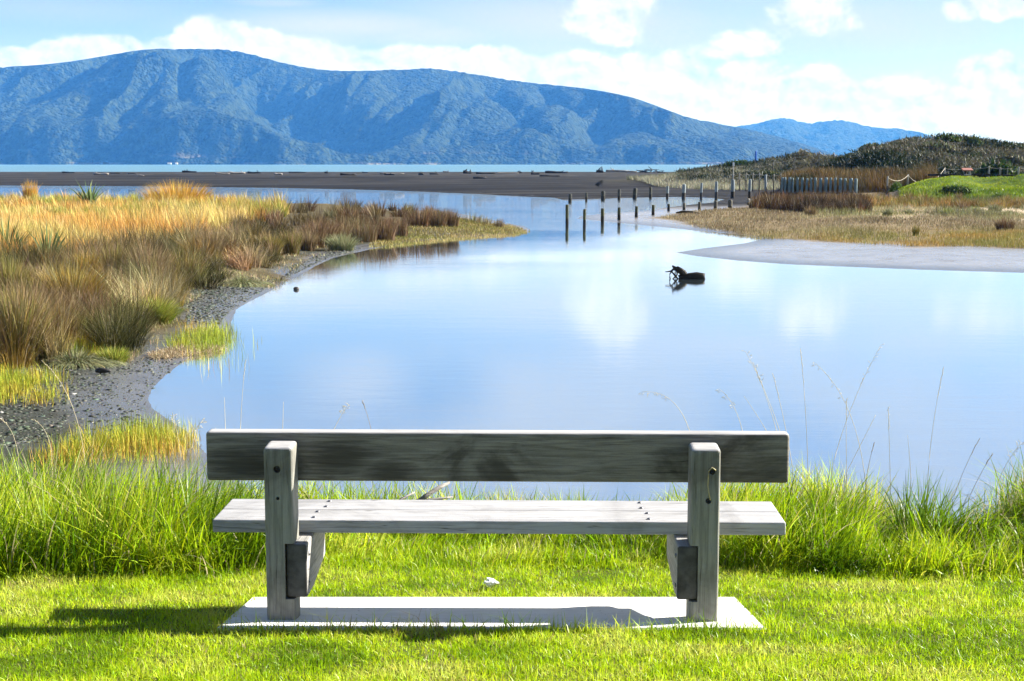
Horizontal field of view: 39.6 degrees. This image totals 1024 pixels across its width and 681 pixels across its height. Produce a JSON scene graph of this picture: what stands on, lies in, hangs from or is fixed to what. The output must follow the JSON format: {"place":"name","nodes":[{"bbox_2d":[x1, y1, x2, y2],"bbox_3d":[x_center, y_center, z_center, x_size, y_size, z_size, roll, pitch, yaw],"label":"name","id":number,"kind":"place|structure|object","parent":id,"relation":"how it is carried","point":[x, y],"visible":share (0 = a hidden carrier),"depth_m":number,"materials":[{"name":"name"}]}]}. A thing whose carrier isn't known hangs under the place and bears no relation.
{"place":"outdoors","nodes":[
{"label":"outdoors","id":0,"kind":"place"},
{"bbox_2d":[0,165,711,171],"bbox_3d":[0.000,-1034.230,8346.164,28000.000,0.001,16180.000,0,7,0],"label":"sea","id":1,"kind":"structure","parent":0,"point":[292,168],"depth_m":931.69,"materials":[{"name":"liquid"}]},
{"bbox_2d":[0,49,838,164],"bbox_3d":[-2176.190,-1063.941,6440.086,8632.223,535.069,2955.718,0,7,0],"label":"hills","id":2,"kind":"structure","parent":0,"point":[185,107],"depth_m":5635.65,"materials":[{"name":"blue"}]},
{"bbox_2d":[0,185,1023,524],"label":"water","id":3,"kind":"structure","parent":0,"point":[550,321],"depth_m":23.40,"materials":[{"name":"blue liquid"}]},
{"bbox_2d":[565,204,568,223],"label":"lagoon post","id":4,"kind":"object","parent":3,"relation":"in","point":[567,214],"visible":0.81,"depth_m":71.97,"materials":[{"name":"wood"}]},
{"bbox_2d":[583,209,585,225],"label":"lagoon post","id":5,"kind":"object","parent":3,"relation":"in","point":[584,217],"visible":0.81,"depth_m":70.24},
{"bbox_2d":[665,265,704,278],"bbox_3d":[4.628,-1.796,37.970,1.078,0.423,0.242,0,7,0],"label":"driftwood snag","id":6,"kind":"object","parent":3,"relation":"in","point":[683,273],"visible":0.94,"depth_m":37.91,"materials":[{"name":"black wood"}]},
{"bbox_2d":[731,179,734,197],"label":"lagoon post","id":7,"kind":"object","parent":3,"relation":"in","point":[732,187],"visible":0.9,"depth_m":123.22,"materials":[{"name":"wood"}]},
{"bbox_2d":[748,179,751,197],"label":"lagoon post","id":8,"kind":"object","parent":3,"relation":"in","point":[749,188],"visible":0.83,"depth_m":122.67,"materials":[{"name":"wood"}]},
{"bbox_2d":[0,543,1023,680],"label":"lawn grass","id":9,"kind":"structure","parent":0,"point":[58,582],"depth_m":6.22,"materials":[{"name":"plant"}]},
{"bbox_2d":[0,141,1023,680],"bbox_3d":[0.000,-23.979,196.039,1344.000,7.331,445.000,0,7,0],"label":"ground","id":10,"kind":"structure","parent":0,"point":[816,251],"depth_m":38.71,"materials":[{"name":"plant"}]},
{"bbox_2d":[0,217,35,252],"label":"flax plant","id":11,"kind":"object","parent":10,"relation":"on","point":[7,233],"visible":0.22,"depth_m":35.10,"materials":[{"name":"green plant"}]},
{"bbox_2d":[0,250,37,293],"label":"rush tussock","id":12,"kind":"object","parent":10,"relation":"on","point":[13,271],"visible":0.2,"depth_m":26.08,"materials":[{"name":"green plant"}]},
{"bbox_2d":[21,178,39,198],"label":"golden clump","id":13,"kind":"object","parent":10,"relation":"on","point":[27,192],"visible":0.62,"depth_m":93.99,"materials":[{"name":"yellow plant"}]},
{"bbox_2d":[0,275,73,364],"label":"rush tussock","id":14,"kind":"object","parent":10,"relation":"on","point":[5,309],"visible":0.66,"depth_m":21.21,"materials":[{"name":"brown plant"}]},
{"bbox_2d":[28,221,69,258],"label":"flax plant","id":15,"kind":"object","parent":10,"relation":"on","point":[46,243],"visible":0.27,"depth_m":34.20,"materials":[{"name":"green plant"}]},
{"bbox_2d":[41,360,86,485],"bbox_3d":[-3.139,0.761,9.999,0.309,1.252,0.013,1,7,9],"label":"seed stalk","id":16,"kind":"object","parent":10,"relation":"on","point":[73,409],"visible":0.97,"depth_m":9.96,"materials":[{"name":"beige"}]},
{"bbox_2d":[22,258,116,300],"bbox_3d":[-8.282,-1.052,26.380,2.284,1.081,1.932,0,7,0],"label":"rush tussock","id":17,"kind":"object","parent":10,"relation":"on","point":[88,281],"visible":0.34,"depth_m":26.29,"materials":[{"name":"brown plant"}]},
{"bbox_2d":[36,343,126,369],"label":"rush tussock","id":18,"kind":"object","parent":10,"relation":"on","point":[83,359],"visible":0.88,"depth_m":21.37,"materials":[{"name":"green plant"}]},
{"bbox_2d":[63,246,107,275],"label":"rush tussock","id":19,"kind":"object","parent":10,"relation":"on","point":[90,260],"visible":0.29,"depth_m":31.98,"materials":[{"name":"brown plant"}]},
{"bbox_2d":[70,182,104,205],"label":"flax plant","id":20,"kind":"object","parent":10,"relation":"on","point":[89,196],"visible":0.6,"depth_m":84.75,"materials":[{"name":"green plant"}]},
{"bbox_2d":[82,238,139,273],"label":"rush tussock","id":21,"kind":"object","parent":10,"relation":"on","point":[106,253],"visible":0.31,"depth_m":33.11,"materials":[{"name":"brown plant"}]},
{"bbox_2d":[91,344,137,363],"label":"rush tussock","id":22,"kind":"object","parent":10,"relation":"on","point":[116,354],"visible":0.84,"depth_m":21.62,"materials":[{"name":"green plant"}]},
{"bbox_2d":[0,316,257,475],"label":"shallow reeds","id":23,"kind":"object","parent":10,"relation":"on","point":[14,381],"visible":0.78,"depth_m":15.86,"materials":[{"name":"yellow plant"}]},
{"bbox_2d":[0,186,292,256],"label":"golden grass","id":24,"kind":"structure","parent":10,"relation":"on","point":[32,212],"depth_m":59.07,"materials":[{"name":"plant"}]},
{"bbox_2d":[114,239,181,278],"bbox_3d":[-8.622,-1.876,33.291,1.954,1.241,1.738,0,7,0],"label":"rush tussock","id":25,"kind":"object","parent":10,"relation":"on","point":[161,256],"visible":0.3,"depth_m":33.15,"materials":[{"name":"brown plant"}]},
{"bbox_2d":[0,205,311,369],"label":"rushes","id":26,"kind":"object","parent":10,"relation":"on","point":[116,314],"visible":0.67,"depth_m":29.73,"materials":[{"name":"brown plant"}]},
{"bbox_2d":[135,295,196,324],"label":"rush tussock","id":27,"kind":"object","parent":10,"relation":"on","point":[163,309],"visible":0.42,"depth_m":26.72,"materials":[{"name":"green plant"}]},
{"bbox_2d":[136,178,219,204],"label":"golden clump","id":28,"kind":"object","parent":10,"relation":"on","point":[180,193],"visible":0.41,"depth_m":81.12,"materials":[{"name":"yellow plant"}]},
{"bbox_2d":[0,246,363,447],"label":"shore gravel","id":29,"kind":"structure","parent":10,"relation":"on","point":[20,440],"depth_m":19.49,"materials":[{"name":"gravel"}]},
{"bbox_2d":[95,367,110,372],"bbox_3d":[-5.920,0.432,20.592,0.240,0.086,0.082,0,7,0],"label":"rock","id":30,"kind":"object","parent":29,"relation":"on","point":[101,370],"visible":1,"depth_m":20.56,"materials":[{"name":"black stone"}]},
{"bbox_2d":[0,226,368,366],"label":"shore litter","id":31,"kind":"object","parent":10,"relation":"on","point":[190,299],"visible":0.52,"depth_m":35.30,"materials":[{"name":"brown plant"}]},
{"bbox_2d":[141,342,230,358],"bbox_3d":[-5.243,0.260,22.982,1.382,0.442,2.333,6,9,42],"label":"wrack","id":32,"kind":"object","parent":10,"relation":"on","point":[169,352],"visible":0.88,"depth_m":22.78,"materials":[{"name":"beige plant"}]},
{"bbox_2d":[159,242,215,280],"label":"rush tussock","id":33,"kind":"object","parent":10,"relation":"on","point":[190,259],"visible":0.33,"depth_m":35.02,"materials":[{"name":"brown plant"}]},
{"bbox_2d":[188,224,229,258],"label":"rush tussock","id":34,"kind":"object","parent":10,"relation":"on","point":[213,239],"visible":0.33,"depth_m":39.93,"materials":[{"name":"brown plant"}]},
{"bbox_2d":[180,193,250,205],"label":"golden clump","id":35,"kind":"object","parent":10,"relation":"on","point":[215,200],"visible":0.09,"depth_m":77.16,"materials":[{"name":"yellow plant"}]},
{"bbox_2d":[214,229,243,255],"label":"rush tussock","id":36,"kind":"object","parent":10,"relation":"on","point":[234,242],"visible":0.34,"depth_m":41.95,"materials":[{"name":"brown plant"}]},
{"bbox_2d":[218,271,274,286],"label":"rush tussock","id":37,"kind":"object","parent":10,"relation":"on","point":[239,282],"visible":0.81,"depth_m":35.51,"materials":[{"name":"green plant"}]},
{"bbox_2d":[256,234,290,253],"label":"rush tussock","id":38,"kind":"object","parent":10,"relation":"on","point":[278,241],"visible":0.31,"depth_m":45.77,"materials":[{"name":"brown plant"}]},
{"bbox_2d":[275,225,309,254],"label":"rush tussock","id":39,"kind":"object","parent":10,"relation":"on","point":[293,245],"visible":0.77,"depth_m":46.93,"materials":[{"name":"brown plant"}]},
{"bbox_2d":[297,227,320,250],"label":"rush tussock","id":40,"kind":"object","parent":10,"relation":"on","point":[309,244],"visible":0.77,"depth_m":49.24,"materials":[{"name":"brown plant"}]},
{"bbox_2d":[295,220,329,247],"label":"rush tussock","id":41,"kind":"object","parent":10,"relation":"on","point":[320,243],"visible":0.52,"depth_m":50.94,"materials":[{"name":"brown plant"}]},
{"bbox_2d":[308,213,343,246],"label":"rush tussock","id":42,"kind":"object","parent":10,"relation":"on","point":[335,231],"visible":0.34,"depth_m":51.68,"materials":[{"name":"brown plant"}]},
{"bbox_2d":[197,190,457,239],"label":"dark rushes","id":43,"kind":"object","parent":10,"relation":"on","point":[346,212],"visible":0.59,"depth_m":61.13,"materials":[{"name":"brown plant"}]},
{"bbox_2d":[319,214,355,241],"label":"rush tussock","id":44,"kind":"object","parent":10,"relation":"on","point":[344,230],"visible":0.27,"depth_m":53.45,"materials":[{"name":"brown plant"}]},
{"bbox_2d":[321,230,360,250],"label":"rush tussock","id":45,"kind":"object","parent":10,"relation":"on","point":[345,244],"visible":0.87,"depth_m":49.79,"materials":[{"name":"green plant"}]},
{"bbox_2d":[341,214,384,242],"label":"rush tussock","id":46,"kind":"object","parent":10,"relation":"on","point":[364,235],"visible":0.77,"depth_m":54.91,"materials":[{"name":"brown plant"}]},
{"bbox_2d":[365,211,399,241],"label":"rush tussock","id":47,"kind":"object","parent":10,"relation":"on","point":[385,233],"visible":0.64,"depth_m":55.59,"materials":[{"name":"brown plant"}]},
{"bbox_2d":[384,213,412,236],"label":"rush tussock","id":48,"kind":"object","parent":10,"relation":"on","point":[402,228],"visible":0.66,"depth_m":58.47,"materials":[{"name":"brown plant"}]},
{"bbox_2d":[400,204,433,226],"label":"rush tussock","id":49,"kind":"object","parent":10,"relation":"on","point":[420,221],"visible":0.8,"depth_m":61.96,"materials":[{"name":"brown plant"}]},
{"bbox_2d":[420,205,449,226],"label":"rush tussock","id":50,"kind":"object","parent":10,"relation":"on","point":[438,221],"visible":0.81,"depth_m":62.45,"materials":[{"name":"brown plant"}]},
{"bbox_2d":[369,218,529,247],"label":"marsh turf","id":51,"kind":"structure","parent":10,"relation":"on","point":[497,231],"depth_m":60.72,"materials":[{"name":"yellow plant"}]},
{"bbox_2d":[439,207,460,226],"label":"rush tussock","id":52,"kind":"object","parent":10,"relation":"on","point":[452,220],"visible":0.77,"depth_m":62.88,"materials":[{"name":"brown plant"}]},
{"bbox_2d":[461,213,480,222],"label":"rush tussock","id":53,"kind":"object","parent":10,"relation":"on","point":[469,218],"visible":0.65,"depth_m":67.66,"materials":[{"name":"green plant"}]},
{"bbox_2d":[475,215,491,224],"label":"rush tussock","id":54,"kind":"object","parent":10,"relation":"on","point":[486,222],"visible":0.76,"depth_m":67.29,"materials":[{"name":"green plant"}]},
{"bbox_2d":[217,597,763,630],"bbox_3d":[-0.092,1.341,6.782,2.455,0.100,0.890,0,-1,0],"label":"concrete pad","id":55,"kind":"object","parent":10,"relation":"on","point":[657,609],"visible":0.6,"depth_m":6.78,"materials":[{"name":"concrete"}]},
{"bbox_2d":[206,429,788,621],"bbox_3d":[-0.069,0.912,6.779,2.700,1.017,0.639,0,7,1],"label":"park bench","id":56,"kind":"object","parent":55,"relation":"on","point":[281,463],"visible":0.88,"depth_m":6.58,"materials":[{"name":"grey wood"}]},
{"bbox_2d":[483,577,498,586],"bbox_3d":[-0.112,1.280,7.524,0.074,0.043,0.089,-3,8,-25],"label":"crumpled paper","id":57,"kind":"object","parent":10,"relation":"on","point":[489,582],"visible":1,"depth_m":7.50,"materials":[{"name":"white paper"}]},
{"bbox_2d":[493,218,505,227],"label":"rush tussock","id":58,"kind":"object","parent":10,"relation":"on","point":[498,223],"visible":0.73,"depth_m":66.30,"materials":[{"name":"brown plant"}]},
{"bbox_2d":[0,429,1023,587],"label":"bank grass","id":59,"kind":"structure","parent":10,"relation":"on","point":[76,524],"depth_m":8.51,"materials":[{"name":"plant"}]},
{"bbox_2d":[399,481,452,499],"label":"dead branch","id":60,"kind":"object","parent":59,"relation":"on","point":[431,492],"visible":0.72,"depth_m":9.55,"materials":[{"name":"wood"}]},
{"bbox_2d":[637,167,664,172],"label":"driftwood heap","id":61,"kind":"object","parent":10,"relation":"on","point":[645,170],"visible":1,"depth_m":297.90,"materials":[{"name":"wood"}]},
{"bbox_2d":[682,184,685,198],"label":"lagoon post","id":62,"kind":"object","parent":10,"relation":"on","point":[683,190],"visible":0.81,"depth_m":125.37,"materials":[{"name":"wood"}]},
{"bbox_2d":[626,158,783,189],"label":"marram grass","id":63,"kind":"structure","parent":10,"relation":"on","point":[654,180],"depth_m":167.07,"materials":[{"name":"plant"}]},
{"bbox_2d":[715,181,717,198],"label":"lagoon post","id":64,"kind":"object","parent":10,"relation":"on","point":[716,189],"visible":0.9,"depth_m":124.36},
{"bbox_2d":[720,159,757,167],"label":"dune bush","id":65,"kind":"object","parent":10,"relation":"on","point":[730,163],"visible":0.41,"depth_m":181.83,"materials":[{"name":"green plant"}]},
{"bbox_2d":[732,173,787,192],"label":"rope fence","id":66,"kind":"object","parent":10,"relation":"on","point":[739,174],"visible":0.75,"depth_m":145.04,"materials":[{"name":"beige"}]},
{"bbox_2d":[741,350,785,492],"bbox_3d":[1.713,0.728,9.704,0.322,1.329,0.044,1,7,8],"label":"seed stalk","id":67,"kind":"object","parent":10,"relation":"on","point":[767,397],"visible":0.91,"depth_m":9.65,"materials":[{"name":"beige"}]},
{"bbox_2d":[764,175,766,196],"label":"lagoon post","id":68,"kind":"object","parent":10,"relation":"on","point":[765,182],"visible":0.69,"depth_m":125.81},
{"bbox_2d":[772,373,792,497],"bbox_3d":[1.822,0.803,9.600,0.159,1.173,0.009,2,8,19],"label":"seed stalk","id":69,"kind":"object","parent":10,"relation":"on","point":[785,428],"visible":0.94,"depth_m":9.57,"materials":[{"name":"beige"}]},
{"bbox_2d":[788,177,790,194],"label":"retaining post","id":70,"kind":"object","parent":10,"relation":"on","point":[789,184],"visible":0.77,"depth_m":126.25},
{"bbox_2d":[793,148,810,159],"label":"dune bush","id":71,"kind":"object","parent":10,"relation":"on","point":[802,153],"visible":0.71,"depth_m":181.03,"materials":[{"name":"green plant"}]},
{"bbox_2d":[800,348,807,502],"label":"seed stalk","id":72,"kind":"object","parent":10,"relation":"on","point":[806,426],"visible":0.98,"depth_m":9.36,"materials":[{"name":"beige"}]},
{"bbox_2d":[802,205,817,215],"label":"rush tussock","id":73,"kind":"object","parent":10,"relation":"on","point":[814,211],"visible":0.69,"depth_m":75.90,"materials":[{"name":"brown plant"}]},
{"bbox_2d":[743,186,877,213],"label":"rush bed","id":74,"kind":"object","parent":10,"relation":"on","point":[799,202],"visible":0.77,"depth_m":83.74,"materials":[{"name":"brown plant"}]},
{"bbox_2d":[754,151,875,171],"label":"rope fence","id":75,"kind":"object","parent":10,"relation":"on","point":[833,154],"visible":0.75,"depth_m":168.53,"materials":[{"name":"beige"}]},
{"bbox_2d":[824,177,827,192],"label":"retaining post","id":76,"kind":"object","parent":10,"relation":"on","point":[825,183],"visible":0.74,"depth_m":126.25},
{"bbox_2d":[813,364,865,519],"bbox_3d":[2.157,0.755,9.402,0.384,1.238,0.053,1,7,5],"label":"seed stalk","id":77,"kind":"object","parent":10,"relation":"on","point":[853,424],"visible":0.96,"depth_m":9.36,"materials":[{"name":"beige"}]},
{"bbox_2d":[660,206,1023,248],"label":"salt marsh grass","id":78,"kind":"structure","parent":10,"relation":"on","point":[990,229],"depth_m":62.33,"materials":[{"name":"plant"}]},
{"bbox_2d":[846,398,847,487],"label":"seed stalk","id":79,"kind":"object","parent":10,"relation":"on","point":[846,452],"visible":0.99,"depth_m":9.38,"materials":[{"name":"beige"}]},
{"bbox_2d":[673,133,1023,184],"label":"dune scrub","id":80,"kind":"object","parent":10,"relation":"on","point":[866,157],"visible":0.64,"depth_m":151.77,"materials":[{"name":"green plant"}]},
{"bbox_2d":[848,178,852,192],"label":"retaining post","id":81,"kind":"object","parent":10,"relation":"on","point":[850,183],"visible":0.72,"depth_m":126.23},
{"bbox_2d":[830,344,882,506],"bbox_3d":[2.297,0.697,9.494,0.353,1.357,0.058,0,7,-3],"label":"seed stalk","id":82,"kind":"object","parent":10,"relation":"on","point":[848,414],"visible":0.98,"depth_m":9.46,"materials":[{"name":"beige"}]},
{"bbox_2d":[775,161,939,192],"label":"dune rushes","id":83,"kind":"object","parent":10,"relation":"on","point":[879,176],"visible":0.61,"depth_m":129.21,"materials":[{"name":"brown plant"}]},
{"bbox_2d":[858,142,883,150],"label":"dune bush","id":84,"kind":"object","parent":10,"relation":"on","point":[868,145],"visible":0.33,"depth_m":156.33,"materials":[{"name":"green plant"}]},
{"bbox_2d":[882,207,894,215],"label":"rush tussock","id":85,"kind":"object","parent":10,"relation":"on","point":[888,211],"visible":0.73,"depth_m":75.89,"materials":[{"name":"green plant"}]},
{"bbox_2d":[887,408,890,524],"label":"seed stalk","id":86,"kind":"object","parent":10,"relation":"on","point":[889,457],"visible":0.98,"depth_m":9.38,"materials":[{"name":"beige"}]},
{"bbox_2d":[888,181,902,191],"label":"dune bush","id":87,"kind":"object","parent":10,"relation":"on","point":[897,186],"visible":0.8,"depth_m":112.20,"materials":[{"name":"green plant"}]},
{"bbox_2d":[911,223,920,235],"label":"rush tussock","id":88,"kind":"object","parent":10,"relation":"on","point":[915,230],"visible":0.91,"depth_m":55.56,"materials":[{"name":"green plant"}]},
{"bbox_2d":[926,367,943,510],"bbox_3d":[2.848,0.780,9.598,0.111,1.214,0.012,-4,8,-27],"label":"seed stalk","id":89,"kind":"object","parent":10,"relation":"on","point":[932,429],"visible":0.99,"depth_m":9.57,"materials":[{"name":"beige"}]},
{"bbox_2d":[920,137,955,152],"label":"dune bush","id":90,"kind":"object","parent":10,"relation":"on","point":[939,145],"visible":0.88,"depth_m":149.77,"materials":[{"name":"green plant"}]},
{"bbox_2d":[862,191,1023,208],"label":"golden rushes","id":91,"kind":"object","parent":10,"relation":"on","point":[951,201],"visible":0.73,"depth_m":91.09,"materials":[{"name":"brown plant"}]},
{"bbox_2d":[939,207,954,214],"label":"rush tussock","id":92,"kind":"object","parent":10,"relation":"on","point":[945,210],"visible":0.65,"depth_m":77.15,"materials":[{"name":"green plant"}]},
{"bbox_2d":[934,131,960,141],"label":"dune bush","id":93,"kind":"object","parent":10,"relation":"on","point":[953,137],"visible":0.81,"depth_m":157.89,"materials":[{"name":"green plant"}]},
{"bbox_2d":[886,166,1022,194],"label":"rope fence","id":94,"kind":"object","parent":10,"relation":"on","point":[988,167],"visible":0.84,"depth_m":127.05,"materials":[{"name":"beige"}]},
{"bbox_2d":[938,184,971,194],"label":"dune bush","id":95,"kind":"object","parent":10,"relation":"on","point":[955,189],"visible":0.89,"depth_m":104.91,"materials":[{"name":"green plant"}]},
{"bbox_2d":[928,174,990,177],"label":"barrier rail","id":96,"kind":"object","parent":10,"relation":"on","point":[984,175],"visible":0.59,"depth_m":120.09,"materials":[{"name":"wood"}]},
{"bbox_2d":[961,168,972,175],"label":"information lectern","id":97,"kind":"object","parent":10,"relation":"on","point":[965,170],"visible":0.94,"depth_m":118.10,"materials":[{"name":"red"}]},
{"bbox_2d":[964,134,983,146],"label":"dune bush","id":98,"kind":"object","parent":10,"relation":"on","point":[976,139],"visible":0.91,"depth_m":156.13,"materials":[{"name":"green plant"}]},
{"bbox_2d":[987,202,1002,211],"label":"rush tussock","id":99,"kind":"object","parent":10,"relation":"on","point":[995,206],"visible":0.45,"depth_m":82.60,"materials":[{"name":"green plant"}]},
{"bbox_2d":[973,156,1022,177],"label":"dune bush","id":100,"kind":"object","parent":10,"relation":"on","point":[994,169],"visible":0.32,"depth_m":132.25,"materials":[{"name":"green plant"}]},
{"bbox_2d":[993,213,1015,230],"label":"rush tussock","id":101,"kind":"object","parent":10,"relation":"on","point":[1005,225],"visible":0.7,"depth_m":58.66,"materials":[{"name":"brown plant"}]},
{"bbox_2d":[994,440,1023,522],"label":"seed stalk","id":102,"kind":"object","parent":10,"relation":"on","point":[1003,469],"visible":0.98,"depth_m":9.50,"materials":[{"name":"beige"}]},
{"bbox_2d":[997,152,1023,163],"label":"dune bush","id":103,"kind":"object","parent":10,"relation":"on","point":[1014,158],"visible":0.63,"depth_m":150.14,"materials":[{"name":"green plant"}]},
{"bbox_2d":[0,0,1023,142],"label":"sky","id":104,"kind":"structure","parent":0,"point":[928,67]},
{"bbox_2d":[737,118,933,154],"bbox_3d":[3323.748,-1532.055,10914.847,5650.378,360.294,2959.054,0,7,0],"label":"hills","id":105,"kind":"structure","parent":0,"point":[838,137],"depth_m":10544.88,"materials":[{"name":"blue"}]},
{"bbox_2d":[796,180,1023,220],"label":"straw grass","id":106,"kind":"structure","parent":0,"point":[935,209],"depth_m":77.22,"materials":[{"name":"plant"}]},
{"bbox_2d":[898,173,1023,200],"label":"mound grass","id":107,"kind":"structure","parent":0,"point":[983,186],"depth_m":107.10,"materials":[{"name":"plant"}]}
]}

